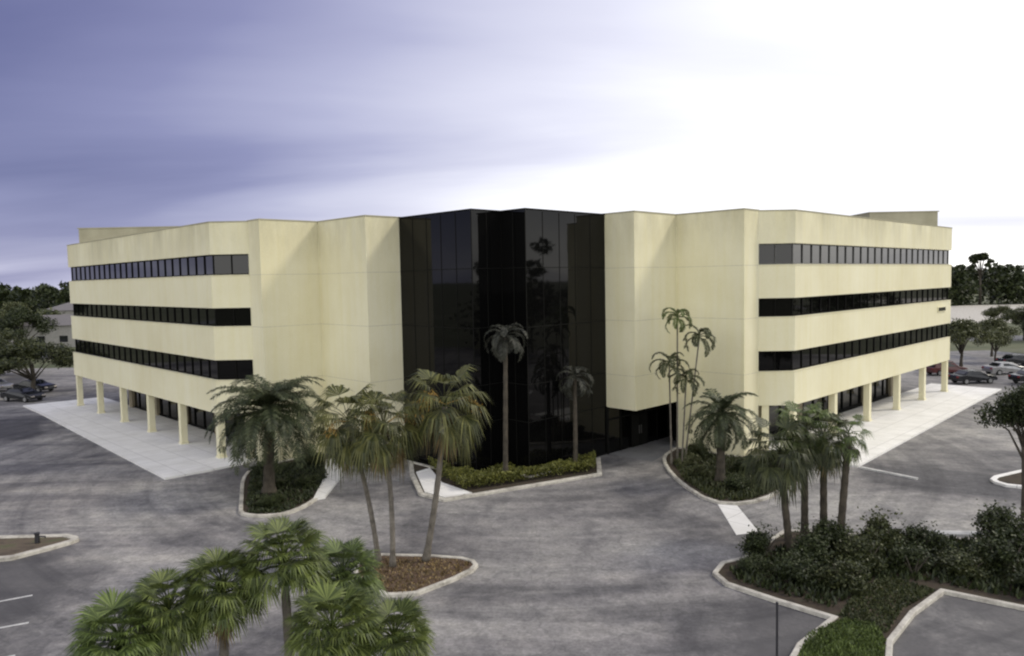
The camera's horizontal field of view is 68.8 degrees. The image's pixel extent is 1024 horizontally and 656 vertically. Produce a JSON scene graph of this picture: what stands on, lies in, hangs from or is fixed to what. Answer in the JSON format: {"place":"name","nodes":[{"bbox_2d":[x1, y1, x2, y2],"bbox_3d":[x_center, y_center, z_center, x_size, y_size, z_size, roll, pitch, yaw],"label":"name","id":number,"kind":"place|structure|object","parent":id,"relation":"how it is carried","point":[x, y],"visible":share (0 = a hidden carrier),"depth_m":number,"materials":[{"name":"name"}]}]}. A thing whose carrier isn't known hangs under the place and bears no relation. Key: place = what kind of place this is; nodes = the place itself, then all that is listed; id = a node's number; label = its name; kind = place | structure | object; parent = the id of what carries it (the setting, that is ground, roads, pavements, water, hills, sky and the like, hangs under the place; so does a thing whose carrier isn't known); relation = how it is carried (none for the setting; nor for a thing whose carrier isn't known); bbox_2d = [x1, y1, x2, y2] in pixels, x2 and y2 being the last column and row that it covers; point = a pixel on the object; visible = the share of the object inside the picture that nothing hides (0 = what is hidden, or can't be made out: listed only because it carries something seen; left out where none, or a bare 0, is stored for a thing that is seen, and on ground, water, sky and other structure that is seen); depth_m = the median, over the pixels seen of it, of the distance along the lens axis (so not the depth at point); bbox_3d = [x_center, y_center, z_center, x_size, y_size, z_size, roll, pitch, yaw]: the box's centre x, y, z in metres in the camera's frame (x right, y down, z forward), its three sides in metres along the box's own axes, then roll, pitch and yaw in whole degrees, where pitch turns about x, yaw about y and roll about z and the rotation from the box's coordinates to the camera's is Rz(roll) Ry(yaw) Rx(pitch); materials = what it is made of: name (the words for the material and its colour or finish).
{"place":"outdoors","nodes":[
{"label":"outdoors","id":0,"kind":"place"},
{"bbox_2d":[314,459,342,499],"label":"sidewalk","id":1,"kind":"structure","parent":0,"point":[324,490],"depth_m":44.26,"materials":[{"name":"concrete"}]},
{"bbox_2d":[280,577,386,655],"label":"fan palm","id":2,"kind":"object","parent":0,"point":[332,635],"visible":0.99,"depth_m":15.45,"materials":[{"name":"green plant"}]},
{"bbox_2d":[416,468,471,497],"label":"sidewalk","id":3,"kind":"structure","parent":0,"point":[427,477],"depth_m":43.11,"materials":[{"name":"concrete"}]},
{"bbox_2d":[0,350,1023,655],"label":"parking lot","id":4,"kind":"structure","parent":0,"point":[622,556],"depth_m":35.17,"materials":[{"name":"grey asphalt"}]},
{"bbox_2d":[0,387,45,402],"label":"parked car","id":5,"kind":"object","parent":4,"relation":"on","point":[25,394],"visible":1,"depth_m":79.44,"materials":[{"name":"paint"}]},
{"bbox_2d":[0,537,68,555],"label":"planting bed","id":6,"kind":"object","parent":4,"relation":"on","point":[10,546],"visible":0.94,"depth_m":34.89,"materials":[{"name":"soil"}]},
{"bbox_2d":[0,534,78,561],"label":"kerb","id":7,"kind":"structure","parent":6,"relation":"on","point":[73,539],"depth_m":34.61,"materials":[{"name":"concrete"}]},
{"bbox_2d":[13,379,56,391],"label":"parked car","id":8,"kind":"object","parent":4,"relation":"on","point":[41,384],"visible":0.62,"depth_m":86.35,"materials":[{"name":"paint"}]},
{"bbox_2d":[23,397,256,479],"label":"walkway","id":9,"kind":"structure","parent":4,"relation":"on","point":[162,453],"depth_m":58.82,"materials":[{"name":"concrete"}]},
{"bbox_2d":[243,455,328,513],"bbox_3d":[-13.639,9.354,45.166,5.309,0.200,13.310,-2,4,-11],"label":"planting bed","id":10,"kind":"object","parent":4,"relation":"on","point":[246,484],"visible":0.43,"depth_m":42.18,"materials":[{"name":"brown soil"}]},
{"bbox_2d":[204,374,324,494],"bbox_3d":[-13.879,6.107,42.500,6.960,6.775,7.128,-1,4,0],"label":"date palm","id":11,"kind":"object","parent":10,"relation":"on","point":[271,411],"visible":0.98,"depth_m":41.17,"materials":[{"name":"green plant"}]},
{"bbox_2d":[256,493,286,508],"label":"shrub","id":12,"kind":"object","parent":10,"relation":"on","point":[272,499],"visible":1,"depth_m":40.06,"materials":[{"name":"green plant"}]},
{"bbox_2d":[239,457,316,517],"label":"kerb","id":13,"kind":"structure","parent":10,"relation":"on","point":[291,511],"depth_m":39.58,"materials":[{"name":"concrete"}]},
{"bbox_2d":[245,461,327,513],"bbox_3d":[-13.360,9.157,44.753,4.736,0.236,12.322,-2,4,-17],"label":"ground cover","id":14,"kind":"object","parent":10,"relation":"on","point":[294,470],"visible":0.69,"depth_m":43.13,"materials":[{"name":"green plant"}]},
{"bbox_2d":[294,472,321,488],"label":"shrub","id":15,"kind":"object","parent":10,"relation":"on","point":[306,481],"visible":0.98,"depth_m":43.62,"materials":[{"name":"green plant"}]},
{"bbox_2d":[351,595,436,655],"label":"fan palm","id":16,"kind":"object","parent":4,"relation":"on","point":[394,643],"visible":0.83,"depth_m":15.97,"materials":[{"name":"green plant"}]},
{"bbox_2d":[353,553,477,597],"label":"kerb","id":17,"kind":"structure","parent":4,"relation":"on","point":[467,572],"depth_m":29.81,"materials":[{"name":"concrete"}]},
{"bbox_2d":[359,556,472,592],"bbox_3d":[-4.059,10.119,30.602,5.087,0.200,4.167,-1,4,0],"label":"planting bed","id":18,"kind":"object","parent":4,"relation":"on","point":[422,576],"visible":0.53,"depth_m":30.68,"materials":[{"name":"brown soil"}]},
{"bbox_2d":[303,383,389,561],"bbox_3d":[-6.741,6.179,31.486,3.889,7.782,3.933,-1,4,0],"label":"fan palm","id":19,"kind":"object","parent":18,"relation":"on","point":[335,448],"visible":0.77,"depth_m":30.51,"materials":[{"name":"green plant"}]},
{"bbox_2d":[339,390,427,567],"bbox_3d":[-5.244,6.308,31.090,3.917,7.494,3.791,2,5,37],"label":"fan palm","id":20,"kind":"object","parent":18,"relation":"on","point":[381,455],"visible":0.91,"depth_m":30.19,"materials":[{"name":"green plant"}]},
{"bbox_2d":[395,364,493,561],"bbox_3d":[-2.827,5.769,31.611,4.435,8.479,4.307,-1,4,0],"label":"fan palm","id":21,"kind":"object","parent":18,"relation":"on","point":[446,436],"visible":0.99,"depth_m":30.85,"materials":[{"name":"green plant"}]},
{"bbox_2d":[414,464,596,494],"bbox_3d":[-0.474,9.115,45.033,12.320,0.200,8.538,-1,4,0],"label":"planting bed","id":22,"kind":"object","parent":4,"relation":"on","point":[496,485],"visible":0.41,"depth_m":44.41,"materials":[{"name":"brown soil"}]},
{"bbox_2d":[483,322,527,480],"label":"slender palm","id":23,"kind":"object","parent":22,"relation":"on","point":[500,342],"visible":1,"depth_m":43.91,"materials":[{"name":"green plant"}]},
{"bbox_2d":[427,450,595,488],"bbox_3d":[0.300,8.550,45.414,10.964,0.913,5.991,-1,4,-5],"label":"hedge","id":24,"kind":"object","parent":22,"relation":"on","point":[456,474],"visible":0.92,"depth_m":44.64,"materials":[{"name":"green plant"}]},
{"bbox_2d":[556,366,593,466],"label":"slender palm","id":25,"kind":"object","parent":22,"relation":"on","point":[573,380],"visible":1,"depth_m":46.63,"materials":[{"name":"green plant"}]},
{"bbox_2d":[409,457,601,501],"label":"kerb","id":26,"kind":"structure","parent":4,"relation":"on","point":[419,490],"depth_m":43.42,"materials":[{"name":"concrete"}]},
{"bbox_2d":[67,208,951,476],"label":"office building","id":27,"kind":"structure","parent":4,"relation":"on","point":[836,313],"depth_m":50.16,"materials":[{"name":"beige paint"}]},
{"bbox_2d":[71,254,248,280],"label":"ribbon window","id":28,"kind":"structure","parent":27,"relation":"in","point":[227,264],"depth_m":56.18,"materials":[{"name":"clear glass"}]},
{"bbox_2d":[73,304,250,325],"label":"ribbon window","id":29,"kind":"structure","parent":27,"relation":"in","point":[180,315],"depth_m":56.47,"materials":[{"name":"black glass"}]},
{"bbox_2d":[75,339,252,379],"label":"ribbon window","id":30,"kind":"structure","parent":27,"relation":"in","point":[214,369],"depth_m":56.83,"materials":[{"name":"black glass"}]},
{"bbox_2d":[631,414,639,446],"bbox_3d":[8.766,7.271,52.929,0.130,2.250,0.920,3,5,45],"label":"entrance door","id":31,"kind":"structure","parent":27,"relation":"in","point":[635,425],"depth_m":52.89,"materials":[{"name":"black glass"}]},
{"bbox_2d":[639,412,647,444],"bbox_3d":[9.472,7.212,53.634,0.130,2.250,0.920,3,5,45],"label":"entrance door","id":32,"kind":"structure","parent":27,"relation":"in","point":[643,417],"depth_m":53.63,"materials":[{"name":"black glass"}]},
{"bbox_2d":[758,323,947,370],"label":"ribbon window","id":33,"kind":"structure","parent":27,"relation":"in","point":[803,358],"depth_m":56.03,"materials":[{"name":"black glass"}]},
{"bbox_2d":[759,287,947,316],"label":"ribbon window","id":34,"kind":"structure","parent":27,"relation":"in","point":[768,307],"depth_m":55.88,"materials":[{"name":"black glass"}]},
{"bbox_2d":[759,243,948,264],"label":"ribbon window","id":35,"kind":"structure","parent":27,"relation":"in","point":[783,253],"depth_m":55.59,"materials":[{"name":"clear glass"}]},
{"bbox_2d":[666,449,776,501],"bbox_3d":[12.719,8.871,44.971,8.632,0.200,11.735,1,4,25],"label":"planting bed","id":36,"kind":"object","parent":4,"relation":"on","point":[673,468],"visible":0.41,"depth_m":43.44,"materials":[{"name":"brown soil"}]},
{"bbox_2d":[649,352,688,464],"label":"thin palm","id":37,"kind":"object","parent":36,"relation":"on","point":[673,357],"visible":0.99,"depth_m":47.08,"materials":[{"name":"green plant"}]},
{"bbox_2d":[661,307,691,458],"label":"thin palm","id":38,"kind":"object","parent":36,"relation":"on","point":[677,320],"visible":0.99,"depth_m":47.73,"materials":[{"name":"green plant"}]},
{"bbox_2d":[667,367,704,463],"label":"thin palm","id":39,"kind":"object","parent":36,"relation":"on","point":[689,372],"visible":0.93,"depth_m":46.68,"materials":[{"name":"green plant"}]},
{"bbox_2d":[677,451,701,466],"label":"shrub","id":40,"kind":"object","parent":36,"relation":"on","point":[693,458],"visible":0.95,"depth_m":46.96,"materials":[{"name":"green plant"}]},
{"bbox_2d":[683,438,709,456],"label":"shrub","id":41,"kind":"object","parent":36,"relation":"on","point":[692,447],"visible":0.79,"depth_m":48.68,"materials":[{"name":"green plant"}]},
{"bbox_2d":[681,324,715,455],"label":"thin palm","id":42,"kind":"object","parent":36,"relation":"on","point":[697,338],"visible":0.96,"depth_m":47.36,"materials":[{"name":"green plant"}]},
{"bbox_2d":[689,462,712,477],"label":"shrub","id":43,"kind":"object","parent":36,"relation":"on","point":[698,470],"visible":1,"depth_m":44.12,"materials":[{"name":"green plant"}]},
{"bbox_2d":[682,388,758,482],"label":"date palm","id":44,"kind":"object","parent":36,"relation":"on","point":[723,423],"visible":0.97,"depth_m":42.53,"materials":[{"name":"green plant"}]},
{"bbox_2d":[673,449,772,500],"bbox_3d":[12.538,8.638,44.748,7.880,0.301,10.470,1,4,29],"label":"ground cover","id":45,"kind":"object","parent":36,"relation":"on","point":[730,492],"visible":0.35,"depth_m":43.14,"materials":[{"name":"green plant"}]},
{"bbox_2d":[662,447,788,505],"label":"kerb","id":46,"kind":"structure","parent":36,"relation":"on","point":[692,490],"depth_m":40.44,"materials":[{"name":"concrete"}]},
{"bbox_2d":[722,471,751,491],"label":"shrub","id":47,"kind":"object","parent":36,"relation":"on","point":[731,481],"visible":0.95,"depth_m":41.31,"materials":[{"name":"green plant"}]},
{"bbox_2d":[718,504,757,534],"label":"walkway","id":48,"kind":"structure","parent":4,"relation":"on","point":[738,520],"depth_m":36.73,"materials":[{"name":"concrete"}]},
{"bbox_2d":[712,529,1023,655],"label":"kerb","id":49,"kind":"structure","parent":4,"relation":"on","point":[902,625],"depth_m":26.88,"materials":[{"name":"concrete"}]},
{"bbox_2d":[718,532,1023,655],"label":"planting bed","id":50,"kind":"object","parent":4,"relation":"on","point":[730,576],"visible":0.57,"depth_m":27.92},
{"bbox_2d":[736,551,773,577],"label":"shrub","id":51,"kind":"object","parent":50,"relation":"on","point":[756,563],"visible":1,"depth_m":29.68,"materials":[{"name":"green plant"}]},
{"bbox_2d":[736,521,782,556],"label":"shrub","id":52,"kind":"object","parent":50,"relation":"on","point":[759,542],"visible":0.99,"depth_m":31.53,"materials":[{"name":"green plant"}]},
{"bbox_2d":[736,417,819,551],"bbox_3d":[11.418,6.811,32.112,3.551,5.776,3.630,-1,4,0],"label":"fan palm","id":53,"kind":"object","parent":50,"relation":"on","point":[781,477],"visible":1,"depth_m":31.38,"materials":[{"name":"green plant"}]},
{"bbox_2d":[773,547,822,587],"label":"shrub","id":54,"kind":"object","parent":50,"relation":"on","point":[800,568],"visible":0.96,"depth_m":28.59,"materials":[{"name":"green plant"}]},
{"bbox_2d":[770,401,838,535],"bbox_3d":[13.040,6.393,33.543,3.177,6.316,3.135,-1,4,0],"label":"fan palm","id":55,"kind":"object","parent":50,"relation":"on","point":[804,506],"visible":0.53,"depth_m":33.32,"materials":[{"name":"green plant"}]},
{"bbox_2d":[789,520,833,567],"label":"shrub","id":56,"kind":"object","parent":50,"relation":"on","point":[816,544],"visible":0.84,"depth_m":30.34,"materials":[{"name":"green plant"}]},
{"bbox_2d":[796,406,859,524],"bbox_3d":[13.789,6.528,32.964,3.038,6.094,2.892,-4,5,-42],"label":"fan palm","id":57,"kind":"object","parent":50,"relation":"on","point":[830,463],"visible":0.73,"depth_m":32.20,"materials":[{"name":"green plant"}]},
{"bbox_2d":[810,515,854,550],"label":"shrub","id":58,"kind":"object","parent":50,"relation":"on","point":[834,533],"visible":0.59,"depth_m":31.87,"materials":[{"name":"green plant"}]},
{"bbox_2d":[798,617,886,655],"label":"grass","id":59,"kind":"structure","parent":50,"relation":"on","point":[858,643],"depth_m":24.14,"materials":[{"name":"green plant"}]},
{"bbox_2d":[816,547,871,593],"bbox_3d":[12.640,9.213,28.247,1.982,1.341,1.989,3,5,45],"label":"shrub","id":60,"kind":"object","parent":50,"relation":"on","point":[849,574],"visible":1,"depth_m":27.97,"materials":[{"name":"green plant"}]},
{"bbox_2d":[828,414,874,533],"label":"fan palm","id":61,"kind":"object","parent":50,"relation":"on","point":[849,443],"visible":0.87,"depth_m":31.95,"materials":[{"name":"green plant"}]},
{"bbox_2d":[833,522,888,573],"bbox_3d":[13.999,8.863,29.942,2.069,1.788,2.076,0,4,15],"label":"shrub","id":62,"kind":"object","parent":50,"relation":"on","point":[870,550],"visible":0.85,"depth_m":29.64,"materials":[{"name":"green plant"}]},
{"bbox_2d":[729,534,1023,606],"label":"ground cover","id":63,"kind":"object","parent":50,"relation":"on","point":[988,587],"visible":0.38,"depth_m":28.81,"materials":[{"name":"green plant"}]},
{"bbox_2d":[856,505,910,552],"bbox_3d":[15.621,8.612,31.687,2.069,2.012,2.076,-2,4,-15],"label":"shrub","id":64,"kind":"object","parent":50,"relation":"on","point":[890,534],"visible":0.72,"depth_m":31.25,"materials":[{"name":"green plant"}]},
{"bbox_2d":[839,573,934,632],"bbox_3d":[13.540,9.841,27.154,5.082,0.139,2.048,-5,5,-43],"label":"ground cover","id":65,"kind":"object","parent":50,"relation":"on","point":[914,589],"visible":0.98,"depth_m":27.07,"materials":[{"name":"green plant"}]},
{"bbox_2d":[848,578,930,632],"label":"bare soil","id":66,"kind":"structure","parent":50,"relation":"on","point":[866,597],"depth_m":26.84,"materials":[{"name":"brown soil"}]},
{"bbox_2d":[888,534,937,573],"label":"shrub","id":67,"kind":"object","parent":50,"relation":"on","point":[910,557],"visible":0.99,"depth_m":29.41,"materials":[{"name":"green plant"}]},
{"bbox_2d":[901,520,951,557],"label":"shrub","id":68,"kind":"object","parent":50,"relation":"on","point":[939,542],"visible":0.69,"depth_m":30.94,"materials":[{"name":"green plant"}]},
{"bbox_2d":[935,541,993,579],"bbox_3d":[17.705,9.158,29.284,2.069,1.118,2.076,1,4,31],"label":"shrub","id":69,"kind":"object","parent":50,"relation":"on","point":[960,563],"visible":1,"depth_m":28.98,"materials":[{"name":"green plant"}]},
{"bbox_2d":[967,499,1023,555],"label":"shrub","id":70,"kind":"object","parent":50,"relation":"on","point":[994,518],"visible":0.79,"depth_m":31.48,"materials":[{"name":"green plant"}]},
{"bbox_2d":[967,523,1023,577],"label":"shrub","id":71,"kind":"object","parent":50,"relation":"on","point":[1005,554],"visible":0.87,"depth_m":29.15,"materials":[{"name":"green plant"}]},
{"bbox_2d":[973,384,1023,527],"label":"shade tree","id":72,"kind":"object","parent":50,"relation":"on","point":[1009,410],"visible":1,"depth_m":34.18,"materials":[{"name":"green plant"}]},
{"bbox_2d":[758,383,1001,467],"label":"walkway","id":73,"kind":"structure","parent":4,"relation":"on","point":[888,427],"depth_m":62.37,"materials":[{"name":"concrete"}]},
{"bbox_2d":[926,361,967,375],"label":"parked car","id":74,"kind":"object","parent":4,"relation":"on","point":[953,367],"visible":0.63,"depth_m":86.23,"materials":[{"name":"red paint"}]},
{"bbox_2d":[948,369,997,384],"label":"parked car","id":75,"kind":"object","parent":4,"relation":"on","point":[965,376],"visible":0.94,"depth_m":79.30,"materials":[{"name":"paint"}]},
{"bbox_2d":[970,328,1014,361],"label":"parking tree","id":76,"kind":"object","parent":4,"relation":"on","point":[1005,337],"visible":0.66,"depth_m":96.68,"materials":[{"name":"green plant"}]},
{"bbox_2d":[978,316,1021,356],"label":"parking tree","id":77,"kind":"object","parent":4,"relation":"on","point":[995,324],"visible":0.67,"depth_m":103.18,"materials":[{"name":"green plant"}]},
{"bbox_2d":[982,361,1023,374],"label":"parked car","id":78,"kind":"object","parent":4,"relation":"on","point":[998,367],"visible":0.83,"depth_m":85.76,"materials":[{"name":"silver metal"}]},
{"bbox_2d":[990,470,1021,488],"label":"kerb","id":79,"kind":"structure","parent":4,"relation":"on","point":[993,479],"depth_m":42.22,"materials":[{"name":"concrete"}]},
{"bbox_2d":[997,472,1021,484],"bbox_3d":[31.611,8.618,43.387,9.025,0.200,2.854,-3,4,-24],"label":"planting bed","id":80,"kind":"object","parent":4,"relation":"on","point":[1016,478],"visible":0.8,"depth_m":42.62,"materials":[{"name":"brown soil"}]},
{"bbox_2d":[996,354,1023,364],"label":"parked car","id":81,"kind":"object","parent":4,"relation":"on","point":[1016,358],"visible":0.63,"depth_m":93.20,"materials":[{"name":"paint"}]},
{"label":"planting bed","id":82,"kind":"structure","parent":4,"relation":"on","visible":0},
{"bbox_2d":[63,587,171,655],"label":"fan palm","id":83,"kind":"object","parent":82,"relation":"on","point":[91,621],"visible":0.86,"depth_m":15.56,"materials":[{"name":"green plant"}]},
{"bbox_2d":[116,567,217,655],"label":"fan palm","id":84,"kind":"object","parent":82,"relation":"on","point":[171,618],"visible":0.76,"depth_m":16.01,"materials":[{"name":"green plant"}]},
{"bbox_2d":[174,545,271,655],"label":"fan palm","id":85,"kind":"object","parent":82,"relation":"on","point":[224,606],"visible":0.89,"depth_m":16.39,"materials":[{"name":"green plant"}]},
{"bbox_2d":[231,513,332,655],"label":"fan palm","id":86,"kind":"object","parent":82,"relation":"on","point":[308,569],"visible":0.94,"depth_m":16.77,"materials":[{"name":"green plant"}]},
{"bbox_2d":[296,535,389,648],"bbox_3d":[-4.135,8.043,18.399,2.328,5.836,2.296,-1,4,0],"label":"fan palm","id":87,"kind":"object","parent":82,"relation":"on","point":[353,556],"visible":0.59,"depth_m":18.19,"materials":[{"name":"green plant"}]},
{"bbox_2d":[0,0,1023,289],"label":"sky","id":88,"kind":"structure","parent":0,"point":[114,113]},
{"bbox_2d":[15,272,1023,368],"bbox_3d":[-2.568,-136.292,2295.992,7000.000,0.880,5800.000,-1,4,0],"label":"ground","id":89,"kind":"structure","parent":0,"point":[1015,347],"depth_m":120.17,"materials":[{"name":"green plant"}]},
{"bbox_2d":[0,300,45,340],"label":"parking tree","id":90,"kind":"object","parent":89,"relation":"on","point":[5,308],"visible":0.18,"depth_m":149.01,"materials":[{"name":"green plant"}]},
{"bbox_2d":[0,328,45,349],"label":"parking tree","id":91,"kind":"object","parent":89,"relation":"on","point":[7,335],"visible":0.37,"depth_m":103.97,"materials":[{"name":"green plant"}]},
{"bbox_2d":[0,306,59,339],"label":"parking tree","id":92,"kind":"object","parent":89,"relation":"on","point":[17,316],"visible":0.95,"depth_m":127.87,"materials":[{"name":"green plant"}]},
{"bbox_2d":[0,280,69,311],"bbox_3d":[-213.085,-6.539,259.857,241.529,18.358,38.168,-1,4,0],"label":"distant wood","id":93,"kind":"object","parent":89,"relation":"on","point":[25,295],"visible":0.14,"depth_m":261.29,"materials":[{"name":"green plant"}]},
{"bbox_2d":[0,340,75,389],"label":"parking tree","id":94,"kind":"object","parent":89,"relation":"on","point":[16,356],"visible":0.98,"depth_m":84.25,"materials":[{"name":"green plant"}]},
{"bbox_2d":[12,314,74,346],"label":"building","id":95,"kind":"structure","parent":89,"relation":"on","point":[62,334],"depth_m":152.30,"materials":[{"name":"white paint"}]},
{"bbox_2d":[947,317,998,366],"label":"parking tree","id":96,"kind":"object","parent":89,"relation":"on","point":[961,333],"visible":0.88,"depth_m":90.70,"materials":[{"name":"green plant"}]},
{"bbox_2d":[968,252,994,304],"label":"emergent tree","id":97,"kind":"object","parent":89,"relation":"on","point":[974,258],"visible":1,"depth_m":266.66,"materials":[{"name":"green plant"}]},
{"bbox_2d":[948,262,1023,305],"bbox_3d":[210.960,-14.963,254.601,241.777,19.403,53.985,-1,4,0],"label":"distant wood","id":98,"kind":"object","parent":89,"relation":"on","point":[961,288],"visible":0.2,"depth_m":265.77,"materials":[{"name":"green plant"}]},
{"bbox_2d":[981,304,1011,320],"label":"parking tree","id":99,"kind":"object","parent":89,"relation":"on","point":[991,312],"visible":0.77,"depth_m":148.04,"materials":[{"name":"green plant"}]},
{"bbox_2d":[1000,306,1023,339],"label":"parking tree","id":100,"kind":"object","parent":89,"relation":"on","point":[1014,317],"visible":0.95,"depth_m":127.94,"materials":[{"name":"green plant"}]},
{"bbox_2d":[610,437,675,461],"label":"entrance paving","id":101,"kind":"structure","parent":0,"point":[652,451],"depth_m":51.68,"materials":[{"name":"concrete"}]},
{"bbox_2d":[950,304,1023,323],"bbox_3d":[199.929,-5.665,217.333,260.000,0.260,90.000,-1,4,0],"label":"building","id":102,"kind":"structure","parent":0,"point":[961,312],"depth_m":222.67,"materials":[{"name":"concrete"}]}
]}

